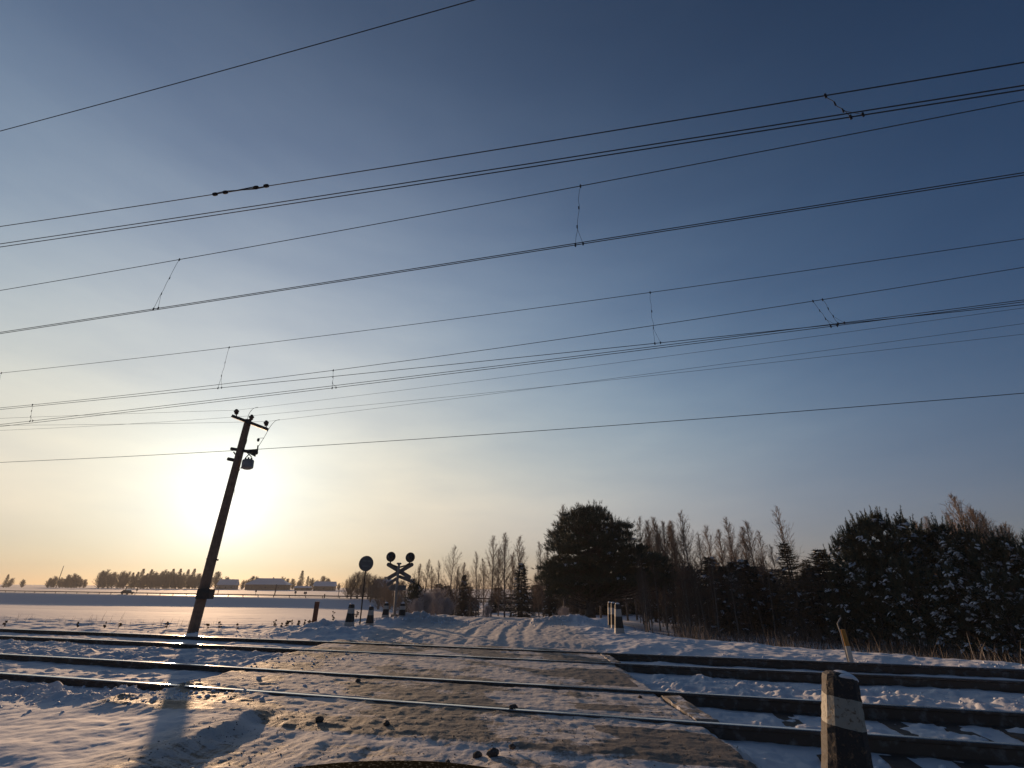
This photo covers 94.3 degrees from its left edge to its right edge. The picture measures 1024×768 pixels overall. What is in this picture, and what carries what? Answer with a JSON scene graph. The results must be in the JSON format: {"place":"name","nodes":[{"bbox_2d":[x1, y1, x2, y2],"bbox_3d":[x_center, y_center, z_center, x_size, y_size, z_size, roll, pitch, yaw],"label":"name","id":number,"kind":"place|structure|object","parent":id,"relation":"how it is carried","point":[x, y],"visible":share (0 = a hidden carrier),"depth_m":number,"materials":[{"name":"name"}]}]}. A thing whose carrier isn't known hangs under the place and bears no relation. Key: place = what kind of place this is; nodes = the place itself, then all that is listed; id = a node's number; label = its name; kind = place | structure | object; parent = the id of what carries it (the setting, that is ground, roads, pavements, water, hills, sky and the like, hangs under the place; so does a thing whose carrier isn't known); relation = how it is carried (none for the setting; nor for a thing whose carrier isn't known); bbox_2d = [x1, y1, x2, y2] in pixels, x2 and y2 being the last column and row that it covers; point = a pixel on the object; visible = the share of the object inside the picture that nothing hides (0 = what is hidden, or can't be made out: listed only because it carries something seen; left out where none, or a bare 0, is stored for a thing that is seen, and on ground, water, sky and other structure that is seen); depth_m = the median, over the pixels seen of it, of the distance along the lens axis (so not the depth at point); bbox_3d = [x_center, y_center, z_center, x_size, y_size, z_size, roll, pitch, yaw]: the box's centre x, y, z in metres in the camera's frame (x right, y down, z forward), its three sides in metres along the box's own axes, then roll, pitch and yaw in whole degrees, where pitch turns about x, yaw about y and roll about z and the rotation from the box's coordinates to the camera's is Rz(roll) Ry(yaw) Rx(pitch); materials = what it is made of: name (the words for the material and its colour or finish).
{"place":"outdoors","nodes":[
{"label":"outdoors","id":0,"kind":"place"},
{"bbox_2d":[1,0,473,130],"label":"single wire","id":1,"kind":"object","parent":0,"point":[247,63],"visible":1,"depth_m":9.42,"materials":[{"name":"grey metal"}]},
{"bbox_2d":[294,760,487,767],"bbox_3d":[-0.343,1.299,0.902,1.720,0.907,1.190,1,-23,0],"label":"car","id":2,"kind":"object","parent":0,"point":[396,764],"visible":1,"depth_m":1.36,"materials":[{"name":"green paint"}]},
{"bbox_2d":[71,611,758,767],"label":"road","id":3,"kind":"structure","parent":0,"point":[353,734],"depth_m":5.30,"materials":[{"name":"white snow"}]},
{"bbox_2d":[661,695,719,722],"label":"crossing end block","id":4,"kind":"structure","parent":3,"relation":"on","point":[684,707],"depth_m":5.58,"materials":[{"name":"concrete"}]},
{"bbox_2d":[0,584,1023,767],"bbox_3d":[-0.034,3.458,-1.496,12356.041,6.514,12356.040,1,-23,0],"label":"ground","id":5,"kind":"structure","parent":0,"point":[46,733],"depth_m":9.77,"materials":[{"name":"white snow"}]},
{"bbox_2d":[216,579,239,588],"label":"farmhouse","id":6,"kind":"object","parent":5,"relation":"on","point":[228,584],"visible":0.94,"depth_m":429.25,"materials":[{"name":"white"}]},
{"bbox_2d":[0,675,461,715],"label":"heap clods","id":7,"kind":"object","parent":5,"relation":"on","point":[135,688],"visible":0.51,"depth_m":6.21,"materials":[{"name":"white"}]},
{"bbox_2d":[187,407,279,632],"bbox_3d":[-9.840,4.635,16.745,1.794,8.207,0.414,1,-23,0],"label":"utility pole","id":8,"kind":"object","parent":5,"relation":"on","point":[205,592],"visible":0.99,"depth_m":16.67,"materials":[{"name":"brown wood"}]},
{"bbox_2d":[0,100,1023,333],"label":"overhead line","id":9,"kind":"object","parent":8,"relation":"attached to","point":[575,243],"visible":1,"depth_m":8.96,"materials":[{"name":"grey metal"}]},
{"bbox_2d":[0,267,1023,426],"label":"overhead line","id":10,"kind":"object","parent":8,"relation":"attached to","point":[830,326],"visible":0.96,"depth_m":13.25,"materials":[{"name":"grey metal"}]},
{"bbox_2d":[0,239,1023,409],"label":"overhead line","id":11,"kind":"object","parent":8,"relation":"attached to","point":[650,292],"visible":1,"depth_m":12.89,"materials":[{"name":"grey metal"}]},
{"bbox_2d":[0,393,1023,462],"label":"single wire","id":12,"kind":"object","parent":8,"relation":"attached to","point":[566,428],"visible":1,"depth_m":14.87,"materials":[{"name":"grey metal"}]},
{"bbox_2d":[241,308,1020,409],"bbox_3d":[10.842,-1.746,11.018,45.543,0.307,0.011,-8,-25,18],"label":"service wire","id":13,"kind":"object","parent":8,"relation":"attached to","point":[663,356],"visible":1,"depth_m":13.05,"materials":[{"name":"grey metal"}]},
{"bbox_2d":[253,334,1021,415],"bbox_3d":[11.652,-1.242,11.653,45.372,0.275,0.011,-7,-24,16],"label":"service wire","id":14,"kind":"object","parent":8,"relation":"attached to","point":[670,373],"visible":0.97,"depth_m":13.57,"materials":[{"name":"grey metal"}]},
{"bbox_2d":[274,323,1023,420],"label":"service wire","id":15,"kind":"object","parent":8,"relation":"attached to","point":[680,369],"visible":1,"depth_m":13.18,"materials":[{"name":"grey metal"}]},
{"bbox_2d":[0,590,507,600],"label":"guard rail","id":16,"kind":"object","parent":5,"relation":"on","point":[195,593],"visible":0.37,"depth_m":153.28,"materials":[{"name":"metal"}]},
{"bbox_2d":[11,592,513,601],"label":"highway","id":17,"kind":"structure","parent":5,"relation":"on","point":[195,595],"depth_m":157.62,"materials":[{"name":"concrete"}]},
{"bbox_2d":[244,577,291,589],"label":"farmhouse","id":18,"kind":"object","parent":5,"relation":"on","point":[264,584],"visible":0.94,"depth_m":399.02,"materials":[{"name":"white"}]},
{"bbox_2d":[313,580,336,590],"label":"farmhouse","id":19,"kind":"object","parent":5,"relation":"on","point":[327,585],"visible":0.94,"depth_m":382.31,"materials":[{"name":"white"}]},
{"bbox_2d":[344,603,354,626],"bbox_3d":[-5.502,7.856,16.180,0.300,0.722,0.300,1,-23,0],"label":"guard post","id":20,"kind":"object","parent":5,"relation":"on","point":[349,620],"visible":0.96,"depth_m":16.07,"materials":[{"name":"concrete"}]},
{"bbox_2d":[346,571,369,598],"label":"round tree","id":21,"kind":"object","parent":5,"relation":"on","point":[358,583],"visible":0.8,"depth_m":138.07,"materials":[{"name":"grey plant"}]},
{"bbox_2d":[359,556,372,624],"bbox_3d":[-5.445,7.614,17.282,0.540,2.557,0.096,13,-26,-26],"label":"round sign","id":22,"kind":"object","parent":5,"relation":"on","point":[365,563],"visible":0.98,"depth_m":17.61,"materials":[{"name":"metal"}]},
{"bbox_2d":[365,605,373,625],"bbox_3d":[-5.076,8.325,17.022,0.280,0.716,0.280,1,-23,0],"label":"guard post","id":23,"kind":"object","parent":5,"relation":"on","point":[370,619],"visible":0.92,"depth_m":16.94,"materials":[{"name":"concrete"}]},
{"bbox_2d":[387,581,409,613],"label":"round tree","id":24,"kind":"object","parent":5,"relation":"on","point":[399,601],"visible":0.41,"depth_m":91.16,"materials":[{"name":"grey plant"}]},
{"bbox_2d":[386,552,414,616],"bbox_3d":[-4.893,8.646,20.336,1.267,2.753,0.435,1,-23,0],"label":"crossing signal","id":25,"kind":"object","parent":5,"relation":"on","point":[391,557],"visible":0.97,"depth_m":20.59,"materials":[{"name":"metal"}]},
{"bbox_2d":[405,598,426,612],"bbox_3d":[-6.153,14.662,30.577,1.581,1.787,1.728,-15,-28,32],"label":"frosted shrub","id":26,"kind":"object","parent":5,"relation":"on","point":[416,605],"visible":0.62,"depth_m":30.67,"materials":[{"name":"grey plant"}]},
{"bbox_2d":[404,579,429,611],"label":"pine tree","id":27,"kind":"object","parent":5,"relation":"on","point":[416,587],"visible":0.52,"depth_m":32.76,"materials":[{"name":"green plant"}]},
{"bbox_2d":[102,705,744,767],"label":"grit","id":28,"kind":"object","parent":5,"relation":"on","point":[427,735],"visible":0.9,"depth_m":4.43,"materials":[{"name":"gravel"}]},
{"bbox_2d":[416,591,440,614],"bbox_3d":[-5.983,15.445,32.639,2.164,2.446,2.366,-11,-26,25],"label":"frosted shrub","id":29,"kind":"object","parent":5,"relation":"on","point":[428,597],"visible":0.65,"depth_m":32.54,"materials":[{"name":"grey plant"}]},
{"bbox_2d":[425,587,452,614],"bbox_3d":[-5.427,16.023,34.260,2.676,2.766,2.447,11,-26,-23],"label":"frosted shrub","id":30,"kind":"object","parent":5,"relation":"on","point":[438,593],"visible":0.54,"depth_m":34.48,"materials":[{"name":"grey plant"}]},
{"bbox_2d":[434,596,456,615],"bbox_3d":[-4.619,15.546,32.585,1.711,1.934,1.871,-14,-28,31],"label":"frosted shrub","id":31,"kind":"object","parent":5,"relation":"on","point":[447,603],"visible":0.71,"depth_m":32.51,"materials":[{"name":"grey plant"}]},
{"bbox_2d":[439,545,464,608],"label":"birch tree","id":32,"kind":"object","parent":5,"relation":"on","point":[451,582],"visible":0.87,"depth_m":48.22,"materials":[{"name":"brown plant"}]},
{"bbox_2d":[452,574,473,616],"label":"spruce tree","id":33,"kind":"object","parent":5,"relation":"on","point":[461,607],"visible":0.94,"depth_m":52.66,"materials":[{"name":"green plant"}]},
{"bbox_2d":[469,553,480,616],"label":"birch tree","id":34,"kind":"object","parent":5,"relation":"on","point":[476,583],"visible":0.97,"depth_m":51.49,"materials":[{"name":"brown plant"}]},
{"bbox_2d":[358,612,607,626],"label":"bank clods","id":35,"kind":"object","parent":5,"relation":"on","point":[507,621],"visible":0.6,"depth_m":19.44,"materials":[{"name":"white"}]},
{"bbox_2d":[477,558,490,615],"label":"birch tree","id":36,"kind":"object","parent":5,"relation":"on","point":[483,580],"visible":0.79,"depth_m":55.24,"materials":[{"name":"brown plant"}]},
{"bbox_2d":[483,535,501,616],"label":"birch tree","id":37,"kind":"object","parent":5,"relation":"on","point":[492,571],"visible":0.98,"depth_m":53.03,"materials":[{"name":"brown plant"}]},
{"bbox_2d":[489,550,506,615],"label":"birch tree","id":38,"kind":"object","parent":5,"relation":"on","point":[498,597],"visible":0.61,"depth_m":55.37,"materials":[{"name":"brown plant"}]},
{"bbox_2d":[493,532,516,616],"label":"birch tree","id":39,"kind":"object","parent":5,"relation":"on","point":[504,563],"visible":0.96,"depth_m":52.10,"materials":[{"name":"brown plant"}]},
{"bbox_2d":[0,653,1023,767],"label":"railway track","id":40,"kind":"structure","parent":5,"relation":"on","point":[899,749],"depth_m":5.66,"materials":[{"name":"metal"}]},
{"bbox_2d":[0,628,1023,693],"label":"railway track","id":41,"kind":"structure","parent":5,"relation":"on","point":[1006,686],"depth_m":9.28,"materials":[{"name":"metal"}]},
{"bbox_2d":[0,631,1023,767],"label":"snow clods","id":42,"kind":"object","parent":5,"relation":"on","point":[207,695],"visible":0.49,"depth_m":7.47,"materials":[{"name":"white snow"}]},
{"bbox_2d":[508,538,529,613],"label":"birch tree","id":43,"kind":"object","parent":5,"relation":"on","point":[520,553],"visible":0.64,"depth_m":53.43,"materials":[{"name":"brown plant"}]},
{"bbox_2d":[507,563,539,617],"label":"spruce tree","id":44,"kind":"object","parent":5,"relation":"on","point":[519,589],"visible":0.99,"depth_m":41.91,"materials":[{"name":"green plant"}]},
{"bbox_2d":[535,542,545,616],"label":"birch tree","id":45,"kind":"object","parent":5,"relation":"on","point":[541,587],"visible":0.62,"depth_m":50.24,"materials":[{"name":"brown plant"}]},
{"bbox_2d":[542,584,557,616],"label":"spruce tree","id":46,"kind":"object","parent":5,"relation":"on","point":[549,606],"visible":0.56,"depth_m":37.95,"materials":[{"name":"green plant"}]},
{"bbox_2d":[530,499,678,617],"bbox_3d":[7.398,13.891,37.314,12.196,9.756,7.882,1,-23,0],"label":"pine tree","id":47,"kind":"object","parent":5,"relation":"on","point":[596,562],"visible":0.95,"depth_m":36.23,"materials":[{"name":"green plant"}]},
{"bbox_2d":[614,603,624,633],"bbox_3d":[3.422,7.529,15.262,0.300,0.913,0.300,1,-23,0],"label":"guard post","id":48,"kind":"object","parent":5,"relation":"on","point":[618,625],"visible":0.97,"depth_m":15.15,"materials":[{"name":"concrete"}]},
{"bbox_2d":[636,572,654,631],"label":"sapling","id":49,"kind":"object","parent":5,"relation":"on","point":[644,593],"visible":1,"depth_m":28.22,"materials":[{"name":"brown plant"}]},
{"bbox_2d":[638,520,659,621],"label":"birch tree","id":50,"kind":"object","parent":5,"relation":"on","point":[647,530],"visible":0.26,"depth_m":49.51,"materials":[{"name":"brown plant"}]},
{"bbox_2d":[646,559,664,630],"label":"sapling","id":51,"kind":"object","parent":5,"relation":"on","point":[656,588],"visible":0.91,"depth_m":33.20,"materials":[{"name":"brown plant"}]},
{"bbox_2d":[644,516,670,622],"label":"birch tree","id":52,"kind":"object","parent":5,"relation":"on","point":[656,534],"visible":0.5,"depth_m":47.71,"materials":[{"name":"brown plant"}]},
{"bbox_2d":[650,519,682,612],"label":"birch tree","id":53,"kind":"object","parent":5,"relation":"on","point":[663,532],"visible":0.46,"depth_m":47.60,"materials":[{"name":"brown plant"}]},
{"bbox_2d":[659,520,685,615],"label":"birch tree","id":54,"kind":"object","parent":5,"relation":"on","point":[672,541],"visible":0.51,"depth_m":47.48,"materials":[{"name":"brown plant"}]},
{"bbox_2d":[662,509,706,623],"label":"birch tree","id":55,"kind":"object","parent":5,"relation":"on","point":[688,550],"visible":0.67,"depth_m":45.36,"materials":[{"name":"brown plant"}]},
{"bbox_2d":[405,561,1014,618],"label":"distant wood","id":56,"kind":"object","parent":5,"relation":"on","point":[597,611],"visible":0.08,"depth_m":62.89,"materials":[{"name":"plant"}]},
{"bbox_2d":[693,556,727,628],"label":"spruce tree","id":57,"kind":"object","parent":5,"relation":"on","point":[705,570],"visible":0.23,"depth_m":36.61,"materials":[{"name":"green plant"}]},
{"bbox_2d":[700,525,720,585],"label":"birch tree","id":58,"kind":"object","parent":5,"relation":"on","point":[709,547],"visible":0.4,"depth_m":51.57,"materials":[{"name":"brown plant"}]},
{"bbox_2d":[705,556,728,633],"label":"sapling","id":59,"kind":"object","parent":5,"relation":"on","point":[715,577],"visible":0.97,"depth_m":28.89,"materials":[{"name":"brown plant"}]},
{"bbox_2d":[706,529,728,587],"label":"birch tree","id":60,"kind":"object","parent":5,"relation":"on","point":[720,545],"visible":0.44,"depth_m":49.24,"materials":[{"name":"brown plant"}]},
{"bbox_2d":[719,566,744,637],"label":"sapling","id":61,"kind":"object","parent":5,"relation":"on","point":[735,609],"visible":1,"depth_m":28.41,"materials":[{"name":"brown plant"}]},
{"bbox_2d":[707,566,757,634],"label":"spruce tree","id":62,"kind":"object","parent":5,"relation":"on","point":[731,624],"visible":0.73,"depth_m":30.26,"materials":[{"name":"green plant"}]},
{"bbox_2d":[718,517,751,593],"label":"birch tree","id":63,"kind":"object","parent":5,"relation":"on","point":[735,553],"visible":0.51,"depth_m":47.70,"materials":[{"name":"brown plant"}]},
{"bbox_2d":[714,561,758,624],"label":"spruce tree","id":64,"kind":"object","parent":5,"relation":"on","point":[731,565],"visible":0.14,"depth_m":35.04,"materials":[{"name":"green plant"}]},
{"bbox_2d":[736,526,759,591],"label":"birch tree","id":65,"kind":"object","parent":5,"relation":"on","point":[741,530],"visible":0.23,"depth_m":51.36,"materials":[{"name":"brown plant"}]},
{"bbox_2d":[724,559,778,635],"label":"spruce tree","id":66,"kind":"object","parent":5,"relation":"on","point":[745,565],"visible":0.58,"depth_m":32.12,"materials":[{"name":"green plant"}]},
{"bbox_2d":[735,519,777,573],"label":"birch tree","id":67,"kind":"object","parent":5,"relation":"on","point":[750,545],"visible":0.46,"depth_m":47.60,"materials":[{"name":"brown plant"}]},
{"bbox_2d":[742,566,782,631],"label":"spruce tree","id":68,"kind":"object","parent":5,"relation":"on","point":[756,575],"visible":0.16,"depth_m":33.20,"materials":[{"name":"green plant"}]},
{"bbox_2d":[753,531,771,578],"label":"birch tree","id":69,"kind":"object","parent":5,"relation":"on","point":[760,536],"visible":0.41,"depth_m":50.87,"materials":[{"name":"brown plant"}]},
{"bbox_2d":[754,553,776,632],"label":"sapling","id":70,"kind":"object","parent":5,"relation":"on","point":[763,585],"visible":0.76,"depth_m":31.70,"materials":[{"name":"brown plant"}]},
{"bbox_2d":[758,555,780,634],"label":"sapling","id":71,"kind":"object","parent":5,"relation":"on","point":[771,597],"visible":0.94,"depth_m":29.96,"materials":[{"name":"brown plant"}]},
{"bbox_2d":[757,544,784,625],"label":"birch tree","id":72,"kind":"object","parent":5,"relation":"on","point":[772,561],"visible":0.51,"depth_m":45.18,"materials":[{"name":"brown plant"}]},
{"bbox_2d":[765,506,804,619],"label":"birch tree","id":73,"kind":"object","parent":5,"relation":"on","point":[782,535],"visible":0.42,"depth_m":47.73,"materials":[{"name":"brown plant"}]},
{"bbox_2d":[769,542,838,640],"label":"spruce tree","id":74,"kind":"object","parent":5,"relation":"on","point":[799,605],"visible":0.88,"depth_m":27.36,"materials":[{"name":"green plant"}]},
{"bbox_2d":[796,559,831,635],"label":"spruce tree","id":75,"kind":"object","parent":5,"relation":"on","point":[805,566],"visible":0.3,"depth_m":29.69,"materials":[{"name":"green plant"}]},
{"bbox_2d":[632,615,1023,663],"bbox_3d":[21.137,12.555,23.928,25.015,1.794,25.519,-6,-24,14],"label":"undergrowth","id":76,"kind":"object","parent":5,"relation":"on","point":[831,641],"visible":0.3,"depth_m":22.64,"materials":[{"name":"brown plant"}]},
{"bbox_2d":[797,549,879,642],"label":"spruce tree","id":77,"kind":"object","parent":5,"relation":"on","point":[818,558],"visible":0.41,"depth_m":27.76,"materials":[{"name":"green plant"}]},
{"bbox_2d":[816,570,871,645],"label":"pine tree","id":78,"kind":"object","parent":5,"relation":"on","point":[838,603],"visible":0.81,"depth_m":24.46,"materials":[{"name":"green plant"}]},
{"bbox_2d":[821,526,867,641],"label":"pine tree","id":79,"kind":"object","parent":5,"relation":"on","point":[833,553],"visible":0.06,"depth_m":27.46,"materials":[{"name":"green plant"}]},
{"bbox_2d":[837,617,853,661],"bbox_3d":[7.291,5.669,10.399,0.184,1.009,0.120,1,-23,0],"label":"marker post","id":80,"kind":"object","parent":5,"relation":"on","point":[847,648],"visible":0.83,"depth_m":10.35,"materials":[{"name":"wood"}]},
{"bbox_2d":[821,670,872,767],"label":"guard post","id":81,"kind":"object","parent":5,"relation":"on","point":[844,741],"visible":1,"depth_m":3.44,"materials":[{"name":"concrete"}]},
{"bbox_2d":[825,566,883,643],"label":"spruce tree","id":82,"kind":"object","parent":5,"relation":"on","point":[839,616],"visible":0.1,"depth_m":25.74,"materials":[{"name":"green plant"}]},
{"bbox_2d":[825,514,901,644],"bbox_3d":[18.369,10.336,25.033,3.472,6.711,3.386,5,-24,-11],"label":"pine tree","id":83,"kind":"object","parent":5,"relation":"on","point":[838,544],"visible":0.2,"depth_m":25.24,"materials":[{"name":"green plant"}]},
{"bbox_2d":[846,558,911,647],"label":"pine tree","id":84,"kind":"object","parent":5,"relation":"on","point":[872,574],"visible":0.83,"depth_m":22.59,"materials":[{"name":"green plant"}]},
{"bbox_2d":[828,509,939,646],"bbox_3d":[18.690,9.835,24.072,4.658,6.936,4.499,9,-25,-19],"label":"pine tree","id":85,"kind":"object","parent":5,"relation":"on","point":[860,521],"visible":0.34,"depth_m":24.02,"materials":[{"name":"green plant"}]},
{"bbox_2d":[839,505,950,649],"bbox_3d":[18.769,9.449,23.273,4.552,7.019,4.713,-6,-24,16],"label":"pine tree","id":86,"kind":"object","parent":5,"relation":"on","point":[873,521],"visible":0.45,"depth_m":23.44,"materials":[{"name":"green plant"}]},
{"bbox_2d":[884,510,949,647],"bbox_3d":[21.424,10.233,24.999,4.753,7.078,4.591,10,-25,-20],"label":"pine tree","id":87,"kind":"object","parent":5,"relation":"on","point":[905,521],"visible":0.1,"depth_m":25.65,"materials":[{"name":"green plant"}]},
{"bbox_2d":[871,552,972,655],"bbox_3d":[17.440,9.509,20.421,3.491,4.367,3.372,20,-30,-37],"label":"pine tree","id":88,"kind":"object","parent":5,"relation":"on","point":[904,564],"visible":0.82,"depth_m":20.38,"materials":[{"name":"green plant"}]},
{"bbox_2d":[892,520,980,637],"bbox_3d":[20.797,9.771,23.056,4.685,6.210,4.256,-15,-28,32],"label":"pine tree","id":89,"kind":"object","parent":5,"relation":"on","point":[925,535],"visible":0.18,"depth_m":23.53,"materials":[{"name":"green plant"}]},
{"bbox_2d":[905,512,993,651],"bbox_3d":[20.941,9.267,22.172,4.418,6.447,4.864,-8,-25,18],"label":"pine tree","id":90,"kind":"object","parent":5,"relation":"on","point":[937,530],"visible":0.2,"depth_m":22.92,"materials":[{"name":"green plant"}]},
{"bbox_2d":[909,558,1023,659],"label":"pine tree","id":91,"kind":"object","parent":5,"relation":"on","point":[949,575],"visible":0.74,"depth_m":18.90,"materials":[{"name":"green plant"}]},
{"bbox_2d":[941,492,1005,576],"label":"birch tree","id":92,"kind":"object","parent":5,"relation":"on","point":[982,525],"visible":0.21,"depth_m":40.69,"materials":[{"name":"brown plant"}]},
{"bbox_2d":[931,520,1022,659],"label":"pine tree","id":93,"kind":"object","parent":5,"relation":"on","point":[963,539],"visible":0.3,"depth_m":20.79,"materials":[{"name":"green plant"}]},
{"bbox_2d":[956,564,1023,661],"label":"pine tree","id":94,"kind":"object","parent":5,"relation":"on","point":[994,581],"visible":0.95,"depth_m":17.69,"materials":[{"name":"green plant"}]},
{"bbox_2d":[956,526,1023,648],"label":"pine tree","id":95,"kind":"object","parent":5,"relation":"on","point":[998,544],"visible":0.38,"depth_m":19.68,"materials":[{"name":"green plant"}]},
{"bbox_2d":[979,510,1023,590],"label":"birch tree","id":96,"kind":"object","parent":5,"relation":"on","point":[1006,527],"visible":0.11,"depth_m":42.07,"materials":[{"name":"brown plant"}]},
{"bbox_2d":[999,529,1023,638],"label":"pine tree","id":97,"kind":"object","parent":5,"relation":"on","point":[1021,555],"visible":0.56,"depth_m":19.09,"materials":[{"name":"green plant"}]},
{"bbox_2d":[0,62,1023,246],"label":"overhead line","id":98,"kind":"object","parent":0,"point":[825,95],"visible":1,"depth_m":7.08,"materials":[{"name":"grey metal"}]},
{"bbox_2d":[0,0,1023,589],"label":"sky","id":99,"kind":"structure","parent":0,"point":[474,76],"materials":[{"name":"blue"}]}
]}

